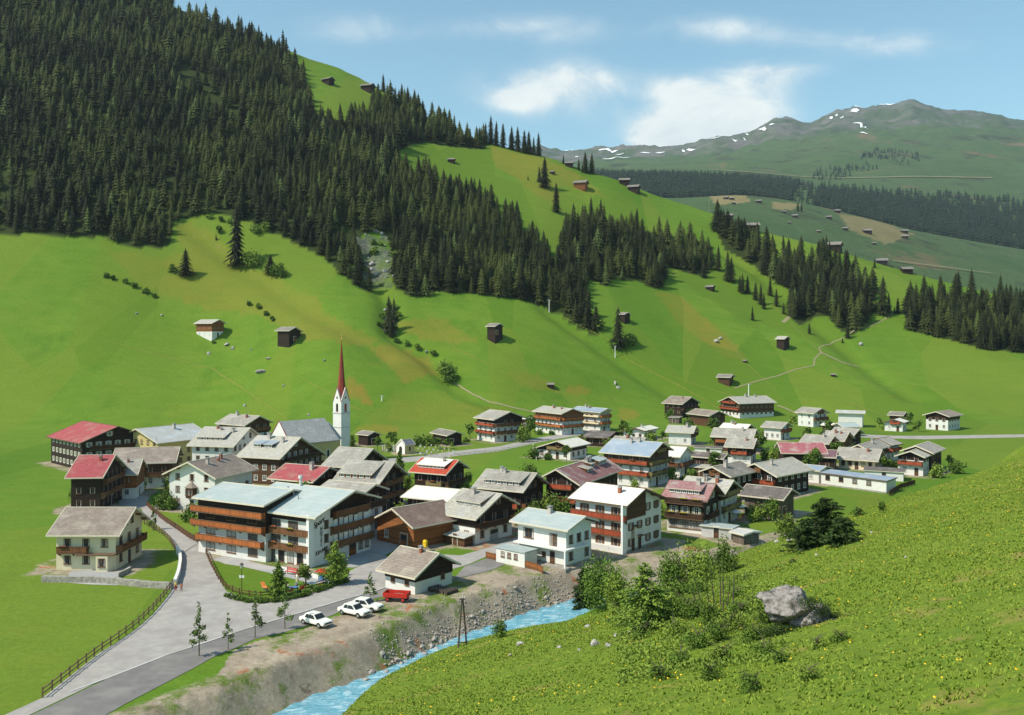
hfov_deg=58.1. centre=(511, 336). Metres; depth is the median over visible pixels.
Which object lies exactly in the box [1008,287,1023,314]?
spruce tree
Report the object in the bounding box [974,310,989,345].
spruce tree
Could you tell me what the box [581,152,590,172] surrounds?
spruce tree
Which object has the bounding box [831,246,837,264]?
spruce tree
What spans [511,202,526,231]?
spruce tree
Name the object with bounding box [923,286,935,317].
spruce tree
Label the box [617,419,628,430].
leafy tree
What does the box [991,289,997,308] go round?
spruce tree
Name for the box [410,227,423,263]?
spruce tree
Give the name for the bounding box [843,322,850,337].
spruce tree
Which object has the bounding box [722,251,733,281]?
spruce tree
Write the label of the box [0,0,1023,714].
ground
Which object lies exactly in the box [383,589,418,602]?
trailer
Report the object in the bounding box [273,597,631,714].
water
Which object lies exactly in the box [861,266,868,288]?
spruce tree
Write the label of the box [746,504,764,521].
shrub
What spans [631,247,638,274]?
spruce tree
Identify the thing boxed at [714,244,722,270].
spruce tree
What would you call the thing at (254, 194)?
spruce tree
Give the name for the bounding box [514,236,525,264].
spruce tree
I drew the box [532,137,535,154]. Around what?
spruce tree
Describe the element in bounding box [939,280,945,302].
spruce tree
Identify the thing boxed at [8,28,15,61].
spruce tree
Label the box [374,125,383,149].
spruce tree
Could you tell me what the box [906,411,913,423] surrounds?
leafy tree
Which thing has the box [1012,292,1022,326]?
spruce tree
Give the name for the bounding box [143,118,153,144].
spruce tree
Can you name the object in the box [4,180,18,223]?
spruce tree
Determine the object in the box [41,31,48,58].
spruce tree
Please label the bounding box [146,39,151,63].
spruce tree
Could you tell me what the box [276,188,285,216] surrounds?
spruce tree
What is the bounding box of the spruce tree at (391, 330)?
[387,313,395,336]
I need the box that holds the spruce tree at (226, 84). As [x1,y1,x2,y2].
[221,74,232,99]
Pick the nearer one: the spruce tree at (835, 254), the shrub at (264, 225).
the shrub at (264, 225)
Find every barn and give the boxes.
[193,319,226,340]
[274,327,302,347]
[355,430,381,445]
[374,499,456,547]
[375,545,460,594]
[430,428,464,445]
[485,323,504,342]
[619,312,631,323]
[686,408,728,426]
[691,451,731,464]
[716,374,734,386]
[738,484,800,518]
[774,442,827,464]
[775,336,790,349]
[887,411,908,419]
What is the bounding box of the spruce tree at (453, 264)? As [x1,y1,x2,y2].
[452,257,458,283]
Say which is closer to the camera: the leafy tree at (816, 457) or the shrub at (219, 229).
the leafy tree at (816, 457)
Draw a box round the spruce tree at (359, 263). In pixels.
[357,253,363,279]
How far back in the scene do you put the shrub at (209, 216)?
502.73 m
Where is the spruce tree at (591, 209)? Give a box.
[588,198,594,222]
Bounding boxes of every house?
[46,507,150,571]
[113,438,183,487]
[121,458,147,498]
[129,423,201,464]
[162,452,258,508]
[186,424,259,460]
[567,481,668,554]
[665,422,699,444]
[668,446,694,476]
[683,474,743,523]
[837,447,886,469]
[863,436,903,459]
[882,418,909,431]
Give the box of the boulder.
[754,585,850,637]
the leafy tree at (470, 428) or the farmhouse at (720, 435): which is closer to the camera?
the farmhouse at (720, 435)
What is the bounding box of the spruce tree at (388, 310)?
[380,295,397,333]
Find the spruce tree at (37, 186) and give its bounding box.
[30,174,45,204]
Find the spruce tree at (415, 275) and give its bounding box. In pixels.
[411,263,421,288]
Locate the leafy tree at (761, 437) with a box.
[756,434,767,449]
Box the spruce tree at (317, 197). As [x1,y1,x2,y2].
[313,181,322,208]
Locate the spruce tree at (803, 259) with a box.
[801,252,805,274]
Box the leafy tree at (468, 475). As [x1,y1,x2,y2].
[464,471,474,482]
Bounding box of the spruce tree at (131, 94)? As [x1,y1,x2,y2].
[126,79,136,106]
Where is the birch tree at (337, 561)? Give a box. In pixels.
[318,538,349,584]
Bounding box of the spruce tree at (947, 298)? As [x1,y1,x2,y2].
[945,291,949,311]
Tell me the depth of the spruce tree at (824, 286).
560.79 m
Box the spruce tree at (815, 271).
[813,260,820,282]
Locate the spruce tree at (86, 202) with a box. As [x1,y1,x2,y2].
[80,195,90,223]
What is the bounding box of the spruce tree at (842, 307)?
[836,292,849,324]
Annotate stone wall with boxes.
[41,575,173,589]
[116,566,131,576]
[173,546,181,582]
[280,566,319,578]
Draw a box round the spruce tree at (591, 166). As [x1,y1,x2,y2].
[589,154,594,173]
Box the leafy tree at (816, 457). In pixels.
[807,446,823,464]
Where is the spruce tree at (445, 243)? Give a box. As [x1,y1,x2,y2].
[437,233,447,266]
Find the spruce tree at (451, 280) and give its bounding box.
[444,259,459,291]
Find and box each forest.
[0,0,1023,351]
[587,167,1023,248]
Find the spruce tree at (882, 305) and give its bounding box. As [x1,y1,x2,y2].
[873,277,893,315]
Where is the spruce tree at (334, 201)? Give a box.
[328,188,342,223]
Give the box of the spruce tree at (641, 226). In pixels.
[637,219,645,239]
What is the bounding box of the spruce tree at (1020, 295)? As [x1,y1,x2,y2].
[1018,288,1023,311]
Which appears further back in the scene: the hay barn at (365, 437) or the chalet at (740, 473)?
the hay barn at (365, 437)
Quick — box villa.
[495,505,599,572]
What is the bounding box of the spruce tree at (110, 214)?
[106,199,113,228]
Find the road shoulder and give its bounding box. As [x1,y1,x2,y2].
[33,558,504,714]
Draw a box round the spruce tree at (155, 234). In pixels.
[147,215,162,242]
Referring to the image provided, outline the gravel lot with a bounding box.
[403,499,438,549]
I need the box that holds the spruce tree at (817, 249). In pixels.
[814,242,819,255]
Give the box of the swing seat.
[315,569,328,582]
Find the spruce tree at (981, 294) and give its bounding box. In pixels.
[979,286,983,308]
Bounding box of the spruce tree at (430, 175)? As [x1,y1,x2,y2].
[428,166,432,185]
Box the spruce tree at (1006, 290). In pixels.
[1004,283,1011,310]
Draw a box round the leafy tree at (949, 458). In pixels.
[945,452,953,462]
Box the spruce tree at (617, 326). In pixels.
[606,308,627,348]
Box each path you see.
[454,382,534,412]
[714,169,991,177]
[735,312,896,387]
[781,311,814,322]
[820,352,857,366]
[894,260,989,272]
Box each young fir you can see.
[267,561,289,597]
[396,451,404,476]
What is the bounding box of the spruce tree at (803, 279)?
[799,265,810,298]
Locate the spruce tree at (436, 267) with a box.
[434,256,440,285]
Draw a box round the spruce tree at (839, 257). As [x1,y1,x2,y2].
[834,251,844,267]
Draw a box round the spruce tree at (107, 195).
[104,184,116,212]
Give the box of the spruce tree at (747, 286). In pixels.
[744,275,751,293]
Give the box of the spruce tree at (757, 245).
[753,232,760,258]
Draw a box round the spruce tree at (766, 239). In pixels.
[758,224,771,259]
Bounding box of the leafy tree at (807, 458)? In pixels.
[801,453,813,463]
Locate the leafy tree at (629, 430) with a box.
[624,427,633,435]
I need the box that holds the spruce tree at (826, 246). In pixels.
[821,234,832,269]
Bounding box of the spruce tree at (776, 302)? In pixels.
[773,289,779,305]
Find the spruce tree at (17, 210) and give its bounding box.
[11,200,21,227]
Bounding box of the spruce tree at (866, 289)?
[862,279,876,309]
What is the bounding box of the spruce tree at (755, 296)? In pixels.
[751,283,758,299]
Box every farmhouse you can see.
[236,432,326,484]
[267,462,338,485]
[321,446,388,469]
[710,427,758,450]
[720,420,755,428]
[724,437,759,463]
[799,433,839,449]
[825,429,854,446]
[832,427,864,444]
[852,438,890,455]
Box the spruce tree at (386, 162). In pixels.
[382,150,389,174]
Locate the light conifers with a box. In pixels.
[0,0,1018,341]
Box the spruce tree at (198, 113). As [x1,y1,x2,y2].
[193,97,201,124]
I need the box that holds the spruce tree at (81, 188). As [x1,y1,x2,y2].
[77,179,82,208]
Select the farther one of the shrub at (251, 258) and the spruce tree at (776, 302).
the spruce tree at (776, 302)
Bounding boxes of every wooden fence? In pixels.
[42,579,172,697]
[143,520,175,550]
[146,501,197,542]
[205,548,297,596]
[300,569,348,591]
[453,442,536,460]
[486,551,542,573]
[889,480,914,495]
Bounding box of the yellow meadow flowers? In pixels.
[377,461,1022,714]
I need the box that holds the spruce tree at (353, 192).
[347,174,357,205]
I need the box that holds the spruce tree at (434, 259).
[429,256,441,283]
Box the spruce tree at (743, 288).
[739,273,745,292]
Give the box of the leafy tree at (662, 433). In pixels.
[659,431,666,441]
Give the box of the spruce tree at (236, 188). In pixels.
[228,174,245,205]
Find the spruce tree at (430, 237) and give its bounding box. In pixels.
[425,222,439,257]
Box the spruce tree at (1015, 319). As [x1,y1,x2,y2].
[1009,312,1018,333]
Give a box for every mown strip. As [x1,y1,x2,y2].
[104,340,289,420]
[189,225,303,310]
[280,298,303,341]
[426,313,508,374]
[554,312,657,374]
[716,323,777,391]
[765,297,920,410]
[783,380,912,424]
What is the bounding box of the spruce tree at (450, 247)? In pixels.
[445,236,460,273]
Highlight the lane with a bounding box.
[383,430,1023,461]
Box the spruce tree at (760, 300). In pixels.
[757,284,763,304]
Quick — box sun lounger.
[260,582,268,590]
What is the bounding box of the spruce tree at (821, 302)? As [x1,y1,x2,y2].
[814,282,826,311]
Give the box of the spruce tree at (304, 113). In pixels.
[300,99,309,127]
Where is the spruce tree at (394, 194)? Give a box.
[392,186,399,217]
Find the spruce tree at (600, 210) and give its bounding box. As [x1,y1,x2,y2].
[598,200,603,218]
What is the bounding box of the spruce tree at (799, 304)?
[795,288,807,316]
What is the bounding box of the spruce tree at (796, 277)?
[789,263,801,290]
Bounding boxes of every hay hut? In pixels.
[320,77,335,84]
[359,83,375,92]
[447,158,455,163]
[547,383,554,388]
[565,162,573,167]
[572,180,588,190]
[618,178,629,185]
[627,184,640,193]
[705,285,714,291]
[746,223,760,230]
[827,241,843,252]
[862,229,872,234]
[876,258,887,265]
[899,267,913,274]
[900,229,908,233]
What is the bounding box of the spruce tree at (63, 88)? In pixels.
[58,84,69,109]
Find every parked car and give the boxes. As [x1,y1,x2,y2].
[299,610,333,628]
[337,601,371,617]
[353,596,384,612]
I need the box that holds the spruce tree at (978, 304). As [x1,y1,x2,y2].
[973,294,982,319]
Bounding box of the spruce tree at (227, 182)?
[221,168,229,197]
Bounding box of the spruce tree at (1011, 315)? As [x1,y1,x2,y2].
[1006,308,1014,340]
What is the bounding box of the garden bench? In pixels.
[285,567,296,573]
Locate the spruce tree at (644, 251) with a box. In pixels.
[640,244,649,271]
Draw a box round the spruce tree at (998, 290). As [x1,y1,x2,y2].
[995,284,1000,306]
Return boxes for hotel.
[267,475,381,567]
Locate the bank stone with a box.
[368,669,375,674]
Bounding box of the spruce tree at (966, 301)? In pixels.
[959,293,969,314]
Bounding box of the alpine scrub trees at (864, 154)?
[789,147,918,185]
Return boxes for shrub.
[130,282,138,287]
[142,287,149,293]
[151,487,172,509]
[159,495,178,509]
[161,476,168,489]
[167,264,176,272]
[178,502,197,521]
[206,213,213,218]
[216,225,223,232]
[240,248,265,268]
[249,223,261,234]
[260,221,271,231]
[267,260,287,276]
[277,268,287,276]
[350,434,355,446]
[369,248,377,254]
[378,312,385,318]
[385,441,392,450]
[393,337,399,342]
[394,501,406,506]
[403,474,413,488]
[413,432,427,445]
[415,343,421,349]
[425,434,433,445]
[430,350,437,355]
[436,359,453,372]
[439,364,457,383]
[459,479,471,488]
[490,617,506,637]
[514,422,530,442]
[514,508,525,525]
[519,463,537,472]
[523,446,540,458]
[526,495,549,508]
[533,427,543,434]
[540,490,569,511]
[544,452,552,459]
[552,495,572,512]
[571,568,599,609]
[578,548,631,614]
[595,316,605,329]
[598,564,629,606]
[602,437,610,444]
[607,601,620,615]
[621,332,635,345]
[630,477,640,486]
[632,618,654,639]
[644,430,656,440]
[646,659,672,681]
[649,433,656,440]
[651,585,677,608]
[654,545,689,590]
[658,611,691,639]
[661,500,666,518]
[664,408,675,418]
[664,575,689,596]
[666,587,705,619]
[666,641,692,668]
[674,537,718,584]
[678,622,711,650]
[682,417,692,424]
[686,577,710,593]
[696,599,724,624]
[698,661,724,680]
[700,639,735,662]
[702,617,730,642]
[706,416,717,427]
[708,533,739,573]
[711,610,751,632]
[725,599,752,615]
[727,585,745,597]
[732,616,763,643]
[736,667,764,693]
[737,572,751,581]
[743,500,765,515]
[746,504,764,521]
[747,595,762,609]
[747,628,777,656]
[752,608,772,624]
[760,445,774,460]
[761,497,782,520]
[769,448,778,459]
[770,645,792,663]
[773,512,796,540]
[779,519,823,551]
[788,415,797,423]
[788,573,798,582]
[794,663,822,681]
[801,497,855,543]
[808,632,828,649]
[819,516,866,547]
[828,629,849,643]
[850,507,867,515]
[878,500,886,511]
[887,460,897,467]
[927,462,948,477]
[946,457,966,473]
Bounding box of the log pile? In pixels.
[428,584,458,595]
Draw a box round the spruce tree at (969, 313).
[965,305,973,327]
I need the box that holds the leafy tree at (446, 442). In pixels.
[442,438,449,448]
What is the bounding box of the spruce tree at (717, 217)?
[709,198,721,230]
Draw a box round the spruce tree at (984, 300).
[981,293,987,311]
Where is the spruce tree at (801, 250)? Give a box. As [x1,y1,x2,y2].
[796,236,812,265]
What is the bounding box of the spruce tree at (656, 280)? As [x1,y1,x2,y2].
[651,260,663,286]
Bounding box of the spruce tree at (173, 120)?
[170,104,179,132]
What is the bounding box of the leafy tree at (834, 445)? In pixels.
[830,441,844,461]
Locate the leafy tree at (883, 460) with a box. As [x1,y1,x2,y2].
[879,456,887,464]
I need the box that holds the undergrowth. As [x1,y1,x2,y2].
[615,562,787,684]
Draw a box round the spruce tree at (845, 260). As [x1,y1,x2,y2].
[842,250,847,270]
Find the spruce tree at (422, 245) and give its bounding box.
[420,232,425,258]
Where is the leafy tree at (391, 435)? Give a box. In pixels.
[385,432,396,441]
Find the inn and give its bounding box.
[598,437,673,487]
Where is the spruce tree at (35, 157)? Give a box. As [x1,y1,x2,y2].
[29,135,40,168]
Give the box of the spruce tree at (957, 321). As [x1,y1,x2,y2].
[950,307,961,339]
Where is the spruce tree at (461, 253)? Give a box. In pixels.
[455,233,465,266]
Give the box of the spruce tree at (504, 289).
[495,259,510,296]
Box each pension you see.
[473,409,524,441]
[532,405,586,434]
[573,405,612,430]
[794,407,830,426]
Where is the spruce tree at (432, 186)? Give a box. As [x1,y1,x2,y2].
[430,175,435,199]
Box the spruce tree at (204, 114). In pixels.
[199,106,209,136]
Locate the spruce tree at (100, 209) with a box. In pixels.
[90,193,108,231]
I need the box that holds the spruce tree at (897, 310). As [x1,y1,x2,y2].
[895,298,901,312]
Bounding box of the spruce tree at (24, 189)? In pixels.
[20,178,27,203]
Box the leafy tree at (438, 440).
[433,437,441,444]
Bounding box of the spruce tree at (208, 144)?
[205,139,211,164]
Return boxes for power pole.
[457,597,467,647]
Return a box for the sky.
[173,0,1023,150]
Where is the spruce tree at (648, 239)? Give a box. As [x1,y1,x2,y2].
[645,232,651,248]
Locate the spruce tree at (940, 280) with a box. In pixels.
[935,277,943,304]
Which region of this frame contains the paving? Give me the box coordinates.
[68,512,397,584]
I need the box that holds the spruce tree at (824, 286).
[823,278,827,300]
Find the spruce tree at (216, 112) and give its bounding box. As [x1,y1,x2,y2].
[209,101,219,129]
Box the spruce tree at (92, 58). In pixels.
[89,45,96,72]
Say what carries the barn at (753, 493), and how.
on the ground at (66, 308)
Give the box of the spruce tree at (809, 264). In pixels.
[807,257,811,271]
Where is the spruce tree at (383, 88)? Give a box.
[381,76,385,91]
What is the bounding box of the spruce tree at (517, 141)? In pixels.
[513,127,522,150]
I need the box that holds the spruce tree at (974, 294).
[970,285,976,316]
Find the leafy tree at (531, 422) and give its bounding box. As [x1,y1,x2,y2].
[525,415,537,440]
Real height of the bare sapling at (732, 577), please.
3.398 m
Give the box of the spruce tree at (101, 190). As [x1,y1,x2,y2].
[96,185,105,211]
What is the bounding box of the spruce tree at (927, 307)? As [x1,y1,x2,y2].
[924,300,934,325]
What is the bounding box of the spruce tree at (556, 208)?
[551,184,561,212]
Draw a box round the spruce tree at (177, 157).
[168,142,182,173]
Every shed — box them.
[400,485,459,504]
[443,530,474,546]
[522,417,534,426]
[669,416,682,423]
[729,528,762,544]
[820,423,834,431]
[820,449,838,469]
[830,422,861,428]
[863,466,905,481]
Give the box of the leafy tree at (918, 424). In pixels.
[915,419,922,427]
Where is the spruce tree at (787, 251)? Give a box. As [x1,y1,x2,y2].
[782,239,791,266]
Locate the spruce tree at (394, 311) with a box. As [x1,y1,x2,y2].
[392,299,396,321]
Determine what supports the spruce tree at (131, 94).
on the ground at (66, 308)
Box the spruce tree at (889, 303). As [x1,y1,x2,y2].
[886,293,892,312]
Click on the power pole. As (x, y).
(462, 599)
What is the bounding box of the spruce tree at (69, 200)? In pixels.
[65,181,78,216]
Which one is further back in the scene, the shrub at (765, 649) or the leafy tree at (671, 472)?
the leafy tree at (671, 472)
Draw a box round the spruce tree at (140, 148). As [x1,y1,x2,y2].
[134,135,143,161]
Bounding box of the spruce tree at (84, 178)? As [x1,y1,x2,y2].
[82,171,88,198]
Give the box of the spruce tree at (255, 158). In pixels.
[250,142,262,176]
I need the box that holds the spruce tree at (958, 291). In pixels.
[951,270,963,306]
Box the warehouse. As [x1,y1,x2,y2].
[835,410,865,426]
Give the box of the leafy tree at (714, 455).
[706,451,721,465]
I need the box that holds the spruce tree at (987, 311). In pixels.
[984,302,989,323]
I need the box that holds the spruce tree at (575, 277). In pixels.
[570,260,578,292]
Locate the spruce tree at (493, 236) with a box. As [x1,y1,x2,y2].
[489,229,497,256]
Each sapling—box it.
[147,507,156,525]
[189,601,207,655]
[222,613,234,649]
[251,590,266,636]
[276,584,294,628]
[363,572,377,595]
[692,575,701,603]
[704,582,710,604]
[708,567,714,601]
[716,561,722,604]
[717,558,726,610]
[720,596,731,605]
[725,578,732,602]
[730,561,737,604]
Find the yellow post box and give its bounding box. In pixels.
[423,540,427,549]
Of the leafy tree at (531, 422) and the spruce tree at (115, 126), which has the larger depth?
the spruce tree at (115, 126)
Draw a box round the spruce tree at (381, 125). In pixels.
[377,119,384,144]
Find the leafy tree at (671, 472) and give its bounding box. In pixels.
[667,466,678,478]
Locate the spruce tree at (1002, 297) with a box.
[995,286,1007,318]
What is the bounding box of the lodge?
[718,393,776,417]
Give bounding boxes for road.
[5,496,517,714]
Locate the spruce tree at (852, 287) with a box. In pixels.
[844,270,858,312]
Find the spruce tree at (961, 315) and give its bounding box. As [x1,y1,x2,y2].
[959,309,966,334]
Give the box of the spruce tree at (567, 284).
[563,274,574,305]
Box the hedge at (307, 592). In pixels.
[223,576,350,603]
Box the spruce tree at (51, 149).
[47,136,61,163]
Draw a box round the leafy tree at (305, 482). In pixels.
[295,480,310,484]
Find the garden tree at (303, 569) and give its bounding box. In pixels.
[295,558,311,589]
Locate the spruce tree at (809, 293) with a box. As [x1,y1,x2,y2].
[804,284,813,310]
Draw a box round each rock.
[255,369,265,373]
[590,639,599,645]
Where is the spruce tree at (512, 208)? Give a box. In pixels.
[507,200,514,219]
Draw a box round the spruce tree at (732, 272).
[728,256,736,281]
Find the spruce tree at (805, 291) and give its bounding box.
[802,275,812,305]
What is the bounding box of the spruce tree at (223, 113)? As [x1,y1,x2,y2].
[218,100,227,127]
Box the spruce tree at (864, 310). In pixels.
[860,296,871,322]
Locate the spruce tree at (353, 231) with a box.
[350,223,357,245]
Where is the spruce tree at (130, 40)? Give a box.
[127,34,133,53]
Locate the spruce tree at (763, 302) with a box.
[761,294,765,308]
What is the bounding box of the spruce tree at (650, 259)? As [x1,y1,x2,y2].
[646,248,654,279]
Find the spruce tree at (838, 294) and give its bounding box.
[834,283,847,313]
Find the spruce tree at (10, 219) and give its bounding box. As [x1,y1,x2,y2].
[3,195,14,225]
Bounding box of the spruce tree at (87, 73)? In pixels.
[82,63,90,92]
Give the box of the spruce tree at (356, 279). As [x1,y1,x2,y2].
[350,258,363,284]
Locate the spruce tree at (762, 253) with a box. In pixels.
[757,244,767,271]
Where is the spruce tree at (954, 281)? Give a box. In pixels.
[949,274,961,292]
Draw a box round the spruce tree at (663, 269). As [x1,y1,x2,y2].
[660,253,668,278]
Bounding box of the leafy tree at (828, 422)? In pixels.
[824,419,832,429]
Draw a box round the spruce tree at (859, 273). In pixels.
[856,268,863,291]
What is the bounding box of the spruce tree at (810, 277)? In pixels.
[808,271,814,298]
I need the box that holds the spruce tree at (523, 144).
[520,131,530,153]
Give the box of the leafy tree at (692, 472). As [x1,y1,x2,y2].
[683,467,696,477]
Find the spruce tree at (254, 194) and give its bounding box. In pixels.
[248,176,262,206]
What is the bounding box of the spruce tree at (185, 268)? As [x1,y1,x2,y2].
[175,248,195,276]
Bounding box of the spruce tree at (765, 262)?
[759,244,770,274]
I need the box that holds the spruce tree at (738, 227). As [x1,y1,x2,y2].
[732,214,745,246]
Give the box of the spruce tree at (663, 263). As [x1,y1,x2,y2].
[659,250,668,278]
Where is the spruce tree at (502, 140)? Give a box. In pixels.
[498,124,506,147]
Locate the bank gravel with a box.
[361,563,593,665]
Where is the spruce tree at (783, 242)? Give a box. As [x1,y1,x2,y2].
[780,236,785,253]
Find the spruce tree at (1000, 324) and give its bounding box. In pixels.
[995,313,1010,343]
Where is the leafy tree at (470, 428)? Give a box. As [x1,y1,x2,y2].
[465,423,474,434]
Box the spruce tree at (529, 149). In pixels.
[524,132,532,153]
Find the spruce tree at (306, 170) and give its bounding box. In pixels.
[302,154,309,183]
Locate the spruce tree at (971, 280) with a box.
[966,268,979,302]
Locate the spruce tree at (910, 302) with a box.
[903,297,917,326]
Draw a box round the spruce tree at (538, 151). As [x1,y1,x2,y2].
[534,132,541,155]
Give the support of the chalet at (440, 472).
on the ground at (66, 308)
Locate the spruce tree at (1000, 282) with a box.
[996,274,1004,291]
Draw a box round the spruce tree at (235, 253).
[222,203,247,266]
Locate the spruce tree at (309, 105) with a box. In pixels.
[306,94,313,122]
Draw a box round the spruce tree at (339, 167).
[337,158,342,176]
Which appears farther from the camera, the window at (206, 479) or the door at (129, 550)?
the window at (206, 479)
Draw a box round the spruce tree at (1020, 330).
[1017,319,1022,343]
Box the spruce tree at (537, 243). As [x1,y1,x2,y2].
[534,229,540,254]
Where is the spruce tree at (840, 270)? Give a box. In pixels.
[832,266,841,292]
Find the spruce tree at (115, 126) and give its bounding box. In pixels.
[107,114,125,143]
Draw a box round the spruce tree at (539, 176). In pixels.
[537,167,540,181]
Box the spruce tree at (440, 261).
[438,238,445,273]
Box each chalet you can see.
[46,421,135,467]
[64,454,128,506]
[215,408,273,434]
[332,459,409,511]
[408,457,469,488]
[445,487,519,544]
[472,466,548,514]
[542,455,623,511]
[661,478,724,533]
[662,396,700,417]
[698,460,755,497]
[747,457,814,492]
[760,421,793,439]
[894,448,934,475]
[900,441,945,471]
[922,410,962,430]
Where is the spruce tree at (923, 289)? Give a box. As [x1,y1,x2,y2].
[919,275,927,303]
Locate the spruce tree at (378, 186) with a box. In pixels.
[371,179,389,214]
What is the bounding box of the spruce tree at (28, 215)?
[22,198,31,230]
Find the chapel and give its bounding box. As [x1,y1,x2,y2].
[395,439,415,453]
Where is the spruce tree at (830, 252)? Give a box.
[828,241,831,265]
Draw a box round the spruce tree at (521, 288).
[515,262,530,299]
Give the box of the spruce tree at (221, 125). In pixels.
[212,113,226,146]
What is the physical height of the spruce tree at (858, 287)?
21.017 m
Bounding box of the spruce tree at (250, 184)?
[245,170,254,197]
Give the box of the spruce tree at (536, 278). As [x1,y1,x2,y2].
[532,267,542,297]
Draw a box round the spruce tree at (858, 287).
[856,280,862,297]
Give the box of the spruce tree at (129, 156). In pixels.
[125,149,134,175]
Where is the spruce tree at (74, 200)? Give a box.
[68,186,80,214]
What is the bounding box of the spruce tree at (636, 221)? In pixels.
[633,210,639,233]
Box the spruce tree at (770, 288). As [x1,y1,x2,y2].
[767,275,773,294]
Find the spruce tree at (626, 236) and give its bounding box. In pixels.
[621,226,634,253]
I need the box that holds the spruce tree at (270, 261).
[263,255,274,273]
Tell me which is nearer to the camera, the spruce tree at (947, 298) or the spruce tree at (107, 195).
the spruce tree at (107, 195)
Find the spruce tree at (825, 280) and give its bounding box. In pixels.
[818,271,828,293]
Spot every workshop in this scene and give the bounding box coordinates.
[806,464,832,482]
[819,469,897,493]
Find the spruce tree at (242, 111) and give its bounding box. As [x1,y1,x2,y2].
[236,94,247,127]
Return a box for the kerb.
[70,587,384,690]
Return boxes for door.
[128,548,130,562]
[348,543,356,555]
[400,532,407,545]
[452,532,457,545]
[489,526,498,540]
[549,550,554,563]
[631,537,634,550]
[638,536,640,548]
[713,526,719,537]
[728,511,730,522]
[782,505,785,517]
[854,461,858,469]
[914,467,918,475]
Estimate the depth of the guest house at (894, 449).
268.66 m
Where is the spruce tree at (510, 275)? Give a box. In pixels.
[507,264,513,292]
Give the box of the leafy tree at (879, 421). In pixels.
[876,418,882,427]
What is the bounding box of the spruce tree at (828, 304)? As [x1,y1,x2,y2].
[823,287,831,313]
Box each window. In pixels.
[63,555,70,564]
[64,538,70,546]
[76,487,81,493]
[76,500,81,506]
[82,538,89,547]
[82,556,89,564]
[86,442,92,447]
[89,500,95,506]
[90,487,94,493]
[100,539,108,547]
[119,535,122,545]
[119,552,122,562]
[124,489,129,494]
[175,473,179,479]
[203,475,208,481]
[205,527,214,534]
[206,541,214,550]
[226,530,235,537]
[226,545,235,553]
[247,533,257,540]
[247,548,257,556]
[271,534,280,542]
[271,549,274,560]
[272,518,280,526]
[278,550,284,562]
[287,551,293,563]
[288,520,297,528]
[288,536,297,544]
[296,553,302,564]
[324,519,328,528]
[324,533,329,542]
[358,541,362,549]
[384,529,388,537]
[404,578,408,585]
[480,530,484,538]
[503,524,507,532]
[523,527,533,538]
[549,533,553,545]
[554,534,556,546]
[566,479,571,484]
[569,535,572,544]
[577,532,580,541]
[580,503,588,510]
[595,505,603,512]
[595,521,603,527]
[595,536,603,543]
[611,507,619,514]
[611,523,619,530]
[611,538,619,545]
[628,522,633,530]
[637,520,641,528]
[645,517,650,525]
[645,532,650,540]
[646,502,650,510]
[653,500,658,507]
[653,515,658,522]
[653,530,658,537]
[668,518,678,527]
[669,505,677,511]
[680,519,690,529]
[681,506,689,512]
[691,520,701,530]
[692,507,700,514]
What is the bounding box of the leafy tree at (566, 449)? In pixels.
[561,445,571,461]
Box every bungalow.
[532,437,590,459]
[621,424,659,436]
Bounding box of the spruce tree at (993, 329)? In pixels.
[987,320,1000,348]
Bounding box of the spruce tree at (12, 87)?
[7,72,17,100]
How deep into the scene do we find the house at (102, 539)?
142.49 m
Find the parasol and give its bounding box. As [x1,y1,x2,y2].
[729,509,740,520]
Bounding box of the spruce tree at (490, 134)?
[486,117,494,143]
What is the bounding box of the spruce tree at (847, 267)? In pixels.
[845,260,849,278]
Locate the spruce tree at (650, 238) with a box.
[648,230,656,257]
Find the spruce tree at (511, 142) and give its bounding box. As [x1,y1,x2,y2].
[507,126,515,149]
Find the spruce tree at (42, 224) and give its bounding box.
[35,202,50,229]
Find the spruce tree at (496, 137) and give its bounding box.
[491,120,500,145]
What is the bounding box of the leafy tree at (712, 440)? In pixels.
[708,435,713,445]
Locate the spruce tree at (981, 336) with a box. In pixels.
[972,310,993,348]
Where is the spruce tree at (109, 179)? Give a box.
[102,158,113,188]
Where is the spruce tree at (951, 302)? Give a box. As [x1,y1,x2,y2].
[947,296,955,331]
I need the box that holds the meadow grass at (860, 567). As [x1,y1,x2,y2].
[341,459,1023,714]
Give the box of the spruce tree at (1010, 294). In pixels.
[1008,283,1013,303]
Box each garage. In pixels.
[582,430,623,446]
[689,463,711,476]
[693,445,723,452]
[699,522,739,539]
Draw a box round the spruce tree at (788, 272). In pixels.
[783,258,791,285]
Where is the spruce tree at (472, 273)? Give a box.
[465,248,478,288]
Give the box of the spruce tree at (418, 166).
[415,156,421,176]
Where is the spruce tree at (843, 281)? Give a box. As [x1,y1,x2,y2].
[835,266,849,297]
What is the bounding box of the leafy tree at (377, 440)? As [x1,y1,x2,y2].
[374,436,380,450]
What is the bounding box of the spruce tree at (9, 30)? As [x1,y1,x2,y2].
[2,18,11,37]
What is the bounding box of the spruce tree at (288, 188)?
[284,164,294,198]
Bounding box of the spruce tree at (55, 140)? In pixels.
[47,130,63,157]
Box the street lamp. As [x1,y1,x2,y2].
[239,562,243,593]
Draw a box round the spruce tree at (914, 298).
[912,293,920,323]
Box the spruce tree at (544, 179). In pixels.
[536,157,551,187]
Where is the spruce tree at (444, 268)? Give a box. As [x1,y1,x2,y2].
[440,252,447,280]
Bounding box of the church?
[272,333,350,460]
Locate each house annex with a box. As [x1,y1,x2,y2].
[321,479,389,534]
[613,433,649,440]
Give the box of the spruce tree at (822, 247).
[817,238,830,271]
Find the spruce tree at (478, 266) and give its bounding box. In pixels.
[474,245,486,283]
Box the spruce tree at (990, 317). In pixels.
[987,310,994,336]
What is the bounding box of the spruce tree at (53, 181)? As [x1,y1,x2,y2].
[43,163,64,201]
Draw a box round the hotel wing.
[190,481,301,561]

